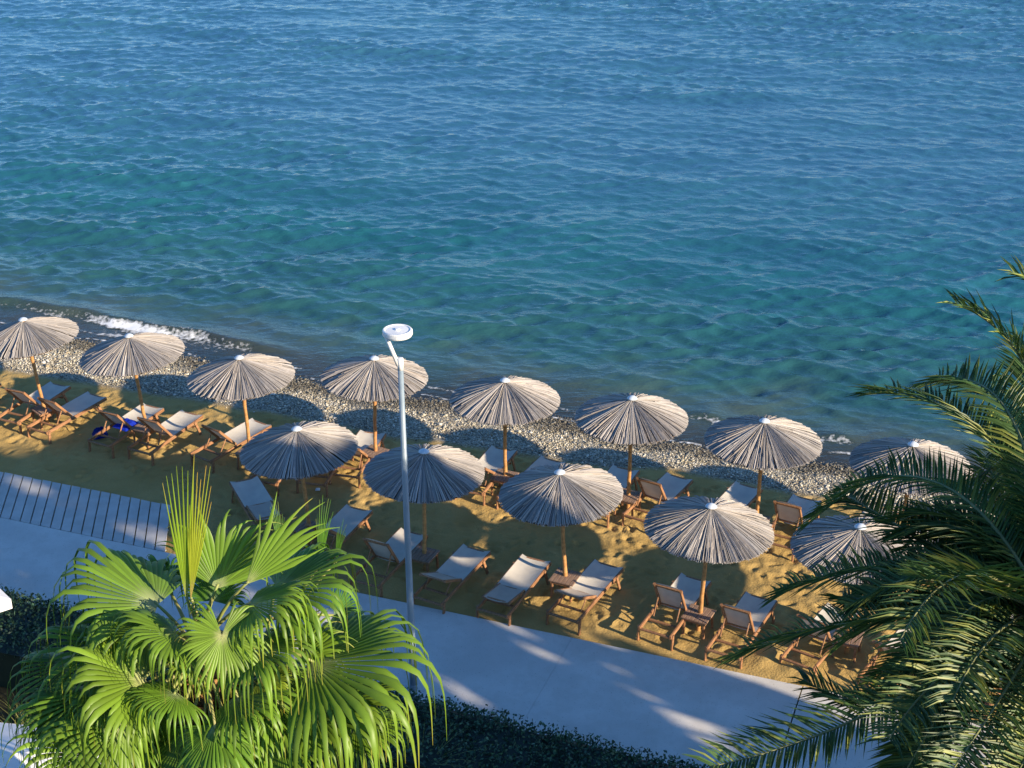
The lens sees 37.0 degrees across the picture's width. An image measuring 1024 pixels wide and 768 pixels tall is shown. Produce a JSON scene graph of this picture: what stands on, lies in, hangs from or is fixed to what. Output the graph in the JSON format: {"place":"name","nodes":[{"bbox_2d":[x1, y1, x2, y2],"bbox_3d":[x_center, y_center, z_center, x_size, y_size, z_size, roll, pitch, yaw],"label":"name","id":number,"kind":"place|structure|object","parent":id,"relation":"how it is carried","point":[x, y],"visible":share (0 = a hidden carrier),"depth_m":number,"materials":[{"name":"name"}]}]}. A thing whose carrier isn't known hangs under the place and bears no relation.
{"place":"outdoors","nodes":[
{"label":"outdoors","id":0,"kind":"place"},
{"bbox_2d":[0,686,34,723],"bbox_3d":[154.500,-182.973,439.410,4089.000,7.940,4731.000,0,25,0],"label":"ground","id":1,"kind":"structure","parent":0,"point":[4,699],"depth_m":28.44,"materials":[{"name":"soil"}]},
{"bbox_2d":[0,589,11,611],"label":"garden umbrella","id":2,"kind":"object","parent":1,"relation":"on","point":[5,602],"visible":1,"depth_m":26.80,"materials":[{"name":"white fabric"}]},
{"bbox_2d":[0,685,44,724],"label":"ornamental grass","id":3,"kind":"object","parent":1,"relation":"on","point":[16,714],"depth_m":27.03,"materials":[{"name":"green plant"}]},
{"bbox_2d":[0,722,98,767],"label":"garden umbrella","id":4,"kind":"object","parent":1,"relation":"on","point":[13,762],"visible":0.16,"depth_m":22.46,"materials":[{"name":"white fabric"}]},
{"bbox_2d":[1,462,446,767],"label":"fan palm","id":5,"kind":"object","parent":1,"relation":"on","point":[272,714],"visible":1,"depth_m":17.38,"materials":[{"name":"green plant"}]},
{"bbox_2d":[0,586,710,767],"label":"hedge","id":6,"kind":"object","parent":1,"relation":"on","point":[494,742],"visible":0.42,"depth_m":26.34,"materials":[{"name":"green plant"}]},
{"bbox_2d":[303,749,418,767],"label":"ornamental grass","id":7,"kind":"object","parent":1,"relation":"on","point":[368,763],"depth_m":25.94,"materials":[{"name":"green plant"}]},
{"bbox_2d":[382,324,417,690],"bbox_3d":[-1.910,2.451,27.067,0.510,7.463,0.510,0,25,0],"label":"street lamp","id":8,"kind":"object","parent":1,"relation":"on","point":[396,332],"visible":0.88,"depth_m":26.58,"materials":[{"name":"white metal"}]},
{"bbox_2d":[354,716,477,767],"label":"ornamental grass","id":9,"kind":"object","parent":1,"relation":"on","point":[434,746],"depth_m":25.94,"materials":[{"name":"green plant"}]},
{"bbox_2d":[682,254,1023,767],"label":"date palm","id":10,"kind":"object","parent":1,"relation":"on","point":[980,557],"visible":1,"depth_m":19.25,"materials":[{"name":"green plant"}]},
{"bbox_2d":[0,518,994,767],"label":"path","id":11,"kind":"structure","parent":0,"point":[636,700],"depth_m":28.84,"materials":[{"name":"concrete"}]},
{"bbox_2d":[0,315,1000,724],"bbox_3d":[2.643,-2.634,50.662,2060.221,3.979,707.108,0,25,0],"label":"sand","id":12,"kind":"structure","parent":0,"point":[614,617],"depth_m":34.69,"materials":[{"name":"beige sand"}]},
{"bbox_2d":[0,381,70,433],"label":"beach lounger","id":13,"kind":"object","parent":12,"relation":"on","point":[51,391],"visible":0.91,"depth_m":38.96,"materials":[{"name":"white fabric"}]},
{"bbox_2d":[0,317,78,422],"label":"thatched parasol","id":14,"kind":"object","parent":12,"relation":"on","point":[22,337],"visible":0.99,"depth_m":37.36,"materials":[{"name":"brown wood"}]},
{"bbox_2d":[30,404,59,428],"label":"side table","id":15,"kind":"object","parent":12,"relation":"on","point":[39,410],"visible":0.66,"depth_m":38.54,"materials":[{"name":"brown wood"}]},
{"bbox_2d":[26,391,106,443],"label":"beach lounger","id":16,"kind":"object","parent":12,"relation":"on","point":[80,405],"visible":0.98,"depth_m":38.47,"materials":[{"name":"white fabric"}]},
{"bbox_2d":[0,472,170,551],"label":"boardwalk","id":17,"kind":"structure","parent":12,"relation":"on","point":[94,498],"depth_m":34.56,"materials":[{"name":"grey wood"}]},
{"bbox_2d":[92,426,107,439],"bbox_3d":[-10.260,1.188,38.057,0.395,0.223,0.339,-10,27,-21],"label":"cloth bag","id":18,"kind":"object","parent":12,"relation":"on","point":[96,430],"visible":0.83,"depth_m":37.99,"materials":[{"name":"blue fabric"}]},
{"bbox_2d":[87,403,163,458],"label":"beach lounger","id":19,"kind":"object","parent":12,"relation":"on","point":[152,412],"visible":0.93,"depth_m":37.58,"materials":[{"name":"white fabric"}]},
{"bbox_2d":[113,418,138,431],"bbox_3d":[-9.539,0.965,37.830,0.490,0.130,0.531,15,29,29],"label":"towel","id":20,"kind":"object","parent":19,"relation":"on","point":[132,423],"visible":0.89,"depth_m":37.74,"materials":[{"name":"blue fabric"}]},
{"bbox_2d":[79,332,184,440],"bbox_3d":[-9.083,0.241,37.358,2.539,3.211,2.517,-4,25,2],"label":"thatched parasol","id":21,"kind":"object","parent":12,"relation":"on","point":[135,355],"visible":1,"depth_m":36.43,"materials":[{"name":"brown wood"}]},
{"bbox_2d":[130,422,161,448],"bbox_3d":[-9.022,1.243,37.786,0.532,0.448,0.540,12,28,24],"label":"side table","id":22,"kind":"object","parent":12,"relation":"on","point":[139,427],"visible":0.57,"depth_m":37.58,"materials":[{"name":"brown wood"}]},
{"bbox_2d":[127,410,202,466],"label":"beach lounger","id":23,"kind":"object","parent":12,"relation":"on","point":[177,424],"visible":1,"depth_m":37.47,"materials":[{"name":"white fabric"}]},
{"bbox_2d":[190,418,271,473],"bbox_3d":[-6.817,1.267,37.132,0.758,1.067,2.102,17,30,32],"label":"beach lounger","id":24,"kind":"object","parent":12,"relation":"on","point":[236,436],"visible":0.93,"depth_m":37.06,"materials":[{"name":"white fabric"}]},
{"bbox_2d":[234,447,244,469],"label":"side table","id":25,"kind":"object","parent":12,"relation":"on","point":[237,453],"visible":0.2,"depth_m":36.48,"materials":[{"name":"brown wood"}]},
{"bbox_2d":[187,354,294,441],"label":"thatched parasol","id":26,"kind":"object","parent":12,"relation":"on","point":[243,378],"visible":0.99,"depth_m":35.26,"materials":[{"name":"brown wood"}]},
{"bbox_2d":[229,476,287,540],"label":"beach lounger","id":27,"kind":"object","parent":12,"relation":"on","point":[254,498],"visible":0.89,"depth_m":34.52,"materials":[{"name":"white fabric"}]},
{"bbox_2d":[249,474,282,496],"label":"beach lounger","id":28,"kind":"object","parent":12,"relation":"on","point":[276,483],"visible":0.11,"depth_m":35.34,"materials":[{"name":"brown wood"}]},
{"bbox_2d":[238,421,358,543],"bbox_3d":[-4.446,2.339,32.895,2.562,3.211,2.542,-3,26,1],"label":"thatched parasol","id":29,"kind":"object","parent":12,"relation":"on","point":[303,450],"visible":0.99,"depth_m":31.99,"materials":[{"name":"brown wood"}]},
{"bbox_2d":[293,520,323,552],"bbox_3d":[-4.413,3.326,33.356,0.532,0.448,0.540,15,29,28],"label":"side table","id":30,"kind":"object","parent":12,"relation":"on","point":[300,527],"visible":0.39,"depth_m":33.27,"materials":[{"name":"brown wood"}]},
{"bbox_2d":[296,456,353,497],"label":"beach lounger","id":31,"kind":"object","parent":12,"relation":"on","point":[325,484],"visible":0.09,"depth_m":35.40,"materials":[{"name":"brown wood"}]},
{"bbox_2d":[301,504,372,566],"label":"beach lounger","id":32,"kind":"object","parent":12,"relation":"on","point":[355,519],"visible":0.69,"depth_m":33.59,"materials":[{"name":"white fabric"}]},
{"bbox_2d":[329,430,385,488],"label":"beach lounger","id":33,"kind":"object","parent":12,"relation":"on","point":[364,439],"visible":0.5,"depth_m":36.87,"materials":[{"name":"white fabric"}]},
{"bbox_2d":[320,354,427,450],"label":"thatched parasol","id":34,"kind":"object","parent":12,"relation":"on","point":[370,378],"visible":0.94,"depth_m":35.23,"materials":[{"name":"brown wood"}]},
{"bbox_2d":[360,444,388,467],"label":"side table","id":35,"kind":"object","parent":12,"relation":"on","point":[369,451],"visible":0.62,"depth_m":36.51,"materials":[{"name":"brown wood"}]},
{"bbox_2d":[349,528,427,597],"bbox_3d":[-2.579,3.525,32.232,0.758,1.152,2.102,12,28,24],"label":"beach lounger","id":36,"kind":"object","parent":12,"relation":"on","point":[392,548],"visible":0.91,"depth_m":32.03,"materials":[{"name":"white fabric"}]},
{"bbox_2d":[363,444,484,570],"bbox_3d":[-1.839,2.781,31.951,2.526,3.212,2.515,1,25,0],"label":"thatched parasol","id":37,"kind":"object","parent":12,"relation":"on","point":[437,473],"visible":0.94,"depth_m":31.06,"materials":[{"name":"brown wood"}]},
{"bbox_2d":[411,545,439,578],"bbox_3d":[-1.874,3.786,32.379,0.532,0.448,0.540,10,27,21],"label":"side table","id":38,"kind":"object","parent":12,"relation":"on","point":[427,558],"visible":0.77,"depth_m":32.26,"materials":[{"name":"brown wood"}]},
{"bbox_2d":[413,544,490,613],"bbox_3d":[-1.234,3.953,31.698,0.758,0.831,2.102,13,28,25],"label":"beach lounger","id":39,"kind":"object","parent":12,"relation":"on","point":[462,563],"visible":0.97,"depth_m":31.79,"materials":[{"name":"white fabric"}]},
{"bbox_2d":[454,445,516,505],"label":"beach lounger","id":40,"kind":"object","parent":12,"relation":"on","point":[491,459],"visible":0.59,"depth_m":36.17,"materials":[{"name":"white fabric"}]},
{"bbox_2d":[447,375,560,475],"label":"thatched parasol","id":41,"kind":"object","parent":12,"relation":"on","point":[505,401],"visible":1,"depth_m":34.14,"materials":[{"name":"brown wood"}]},
{"bbox_2d":[489,468,518,494],"bbox_3d":[-0.180,2.323,35.489,0.532,0.448,0.540,10,27,21],"label":"side table","id":42,"kind":"object","parent":12,"relation":"on","point":[499,477],"visible":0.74,"depth_m":35.35,"materials":[{"name":"brown wood"}]},
{"bbox_2d":[0,337,1018,523],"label":"pebbles","id":43,"kind":"object","parent":12,"relation":"on","point":[610,445],"visible":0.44,"depth_m":38.86,"materials":[{"name":"stone"}]},
{"bbox_2d":[476,554,550,625],"bbox_3d":[0.058,4.233,31.365,0.758,0.608,2.102,12,28,23],"label":"beach lounger","id":44,"kind":"object","parent":12,"relation":"on","point":[523,574],"visible":1,"depth_m":31.33,"materials":[{"name":"white fabric"}]},
{"bbox_2d":[496,455,566,509],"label":"beach lounger","id":45,"kind":"object","parent":12,"relation":"on","point":[541,460],"visible":0.2,"depth_m":35.97,"materials":[{"name":"white fabric"}]},
{"bbox_2d":[498,463,622,587],"bbox_3d":[1.036,3.169,31.133,2.531,3.211,2.553,-3,25,1],"label":"thatched parasol","id":46,"kind":"object","parent":12,"relation":"on","point":[562,496],"visible":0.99,"depth_m":30.26,"materials":[{"name":"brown wood"}]},
{"bbox_2d":[549,567,581,601],"bbox_3d":[1.102,4.162,31.580,0.532,0.448,0.540,11,27,21],"label":"side table","id":47,"kind":"object","parent":12,"relation":"on","point":[560,579],"visible":0.92,"depth_m":31.44,"materials":[{"name":"brown wood"}]},
{"bbox_2d":[546,559,623,635],"bbox_3d":[1.509,4.220,31.145,0.758,0.819,2.102,14,28,26],"label":"beach lounger","id":48,"kind":"object","parent":12,"relation":"on","point":[596,580],"visible":1,"depth_m":31.21,"materials":[{"name":"white fabric"}]},
{"bbox_2d":[603,465,639,527],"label":"beach lounger","id":49,"kind":"object","parent":12,"relation":"on","point":[620,473],"visible":0.24,"depth_m":35.50,"materials":[{"name":"white fabric"}]},
{"bbox_2d":[613,488,642,519],"bbox_3d":[2.618,2.716,34.655,0.532,0.448,0.540,12,28,23],"label":"side table","id":50,"kind":"object","parent":12,"relation":"on","point":[632,498],"visible":0.64,"depth_m":34.51,"materials":[{"name":"brown wood"}]},
{"bbox_2d":[574,392,687,509],"bbox_3d":[2.638,1.707,34.234,2.518,3.211,2.534,0,25,0],"label":"thatched parasol","id":51,"kind":"object","parent":12,"relation":"on","point":[631,419],"visible":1,"depth_m":33.32,"materials":[{"name":"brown wood"}]},
{"bbox_2d":[621,472,692,525],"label":"beach lounger","id":52,"kind":"object","parent":12,"relation":"on","point":[666,486],"visible":0.89,"depth_m":34.53,"materials":[{"name":"white fabric"}]},
{"bbox_2d":[637,573,711,650],"bbox_3d":[3.283,4.285,30.584,0.758,1.180,2.102,13,28,26],"label":"beach lounger","id":53,"kind":"object","parent":12,"relation":"on","point":[681,592],"visible":0.98,"depth_m":30.38,"materials":[{"name":"white fabric"}]},
{"bbox_2d":[681,603,715,639],"bbox_3d":[3.691,4.743,30.343,0.532,0.448,0.540,13,28,25],"label":"side table","id":54,"kind":"object","parent":12,"relation":"on","point":[691,614],"visible":0.98,"depth_m":30.19,"materials":[{"name":"brown wood"}]},
{"bbox_2d":[643,495,773,630],"bbox_3d":[3.755,3.739,29.916,2.516,3.212,2.519,2,25,-1],"label":"thatched parasol","id":55,"kind":"object","parent":12,"relation":"on","point":[703,529],"visible":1,"depth_m":29.04,"materials":[{"name":"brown wood"}]},
{"bbox_2d":[704,591,777,669],"bbox_3d":[4.525,4.590,29.950,0.758,1.166,2.102,13,28,26],"label":"beach lounger","id":56,"kind":"object","parent":12,"relation":"on","point":[745,613],"visible":0.98,"depth_m":29.85,"materials":[{"name":"white fabric"}]},
{"bbox_2d":[719,481,762,508],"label":"beach lounger","id":57,"kind":"object","parent":12,"relation":"on","point":[736,491],"visible":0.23,"depth_m":34.70,"materials":[{"name":"white fabric"}]},
{"bbox_2d":[704,414,822,512],"bbox_3d":[5.374,2.186,33.216,2.517,3.211,2.515,0,25,0],"label":"thatched parasol","id":58,"kind":"object","parent":12,"relation":"on","point":[762,443],"visible":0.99,"depth_m":32.31,"materials":[{"name":"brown wood"}]},
{"bbox_2d":[772,494,821,561],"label":"beach lounger","id":59,"kind":"object","parent":12,"relation":"on","point":[793,509],"visible":0.75,"depth_m":33.36,"materials":[{"name":"white fabric"}]},
{"bbox_2d":[779,603,858,678],"bbox_3d":[5.989,4.756,29.615,0.758,1.152,2.102,17,30,31],"label":"beach lounger","id":60,"kind":"object","parent":12,"relation":"on","point":[826,637],"visible":0.38,"depth_m":29.25,"materials":[{"name":"brown wood"}]},
{"bbox_2d":[831,627,863,662],"bbox_3d":[6.487,5.073,29.644,0.532,0.448,0.540,11,27,21],"label":"side table","id":61,"kind":"object","parent":12,"relation":"on","point":[856,645],"visible":0.45,"depth_m":29.40,"materials":[{"name":"brown wood"}]},
{"bbox_2d":[790,515,922,654],"bbox_3d":[6.507,4.068,29.216,2.518,3.211,2.516,0,25,0],"label":"thatched parasol","id":62,"kind":"object","parent":12,"relation":"on","point":[814,540],"visible":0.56,"depth_m":28.50,"materials":[{"name":"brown wood"}]},
{"bbox_2d":[856,504,898,518],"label":"beach lounger","id":63,"kind":"object","parent":12,"relation":"on","point":[873,514],"visible":0.01,"depth_m":33.89,"materials":[{"name":"white fabric"}]},
{"bbox_2d":[857,629,910,684],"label":"beach lounger","id":64,"kind":"object","parent":12,"relation":"on","point":[879,650],"visible":0.17,"depth_m":28.82,"materials":[{"name":"brown wood"}]},
{"bbox_2d":[849,437,972,510],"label":"thatched parasol","id":65,"kind":"object","parent":12,"relation":"on","point":[862,454],"visible":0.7,"depth_m":31.63,"materials":[{"name":"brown wood"}]},
{"bbox_2d":[971,678,1001,723],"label":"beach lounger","id":66,"kind":"object","parent":12,"relation":"on","point":[986,703],"visible":0.02,"depth_m":27.83,"materials":[{"name":"brown wood"}]},
{"bbox_2d":[0,0,1023,476],"bbox_3d":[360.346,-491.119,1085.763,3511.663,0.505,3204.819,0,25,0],"label":"sea","id":67,"kind":"structure","parent":0,"point":[704,214],"depth_m":57.22,"materials":[{"name":"liquid"}]},
{"bbox_2d":[0,308,849,453],"bbox_3d":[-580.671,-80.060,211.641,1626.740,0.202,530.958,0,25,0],"label":"foam","id":68,"kind":"object","parent":67,"relation":"on","point":[135,327],"visible":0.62,"depth_m":44.96,"materials":[{"name":"white"}]}
]}

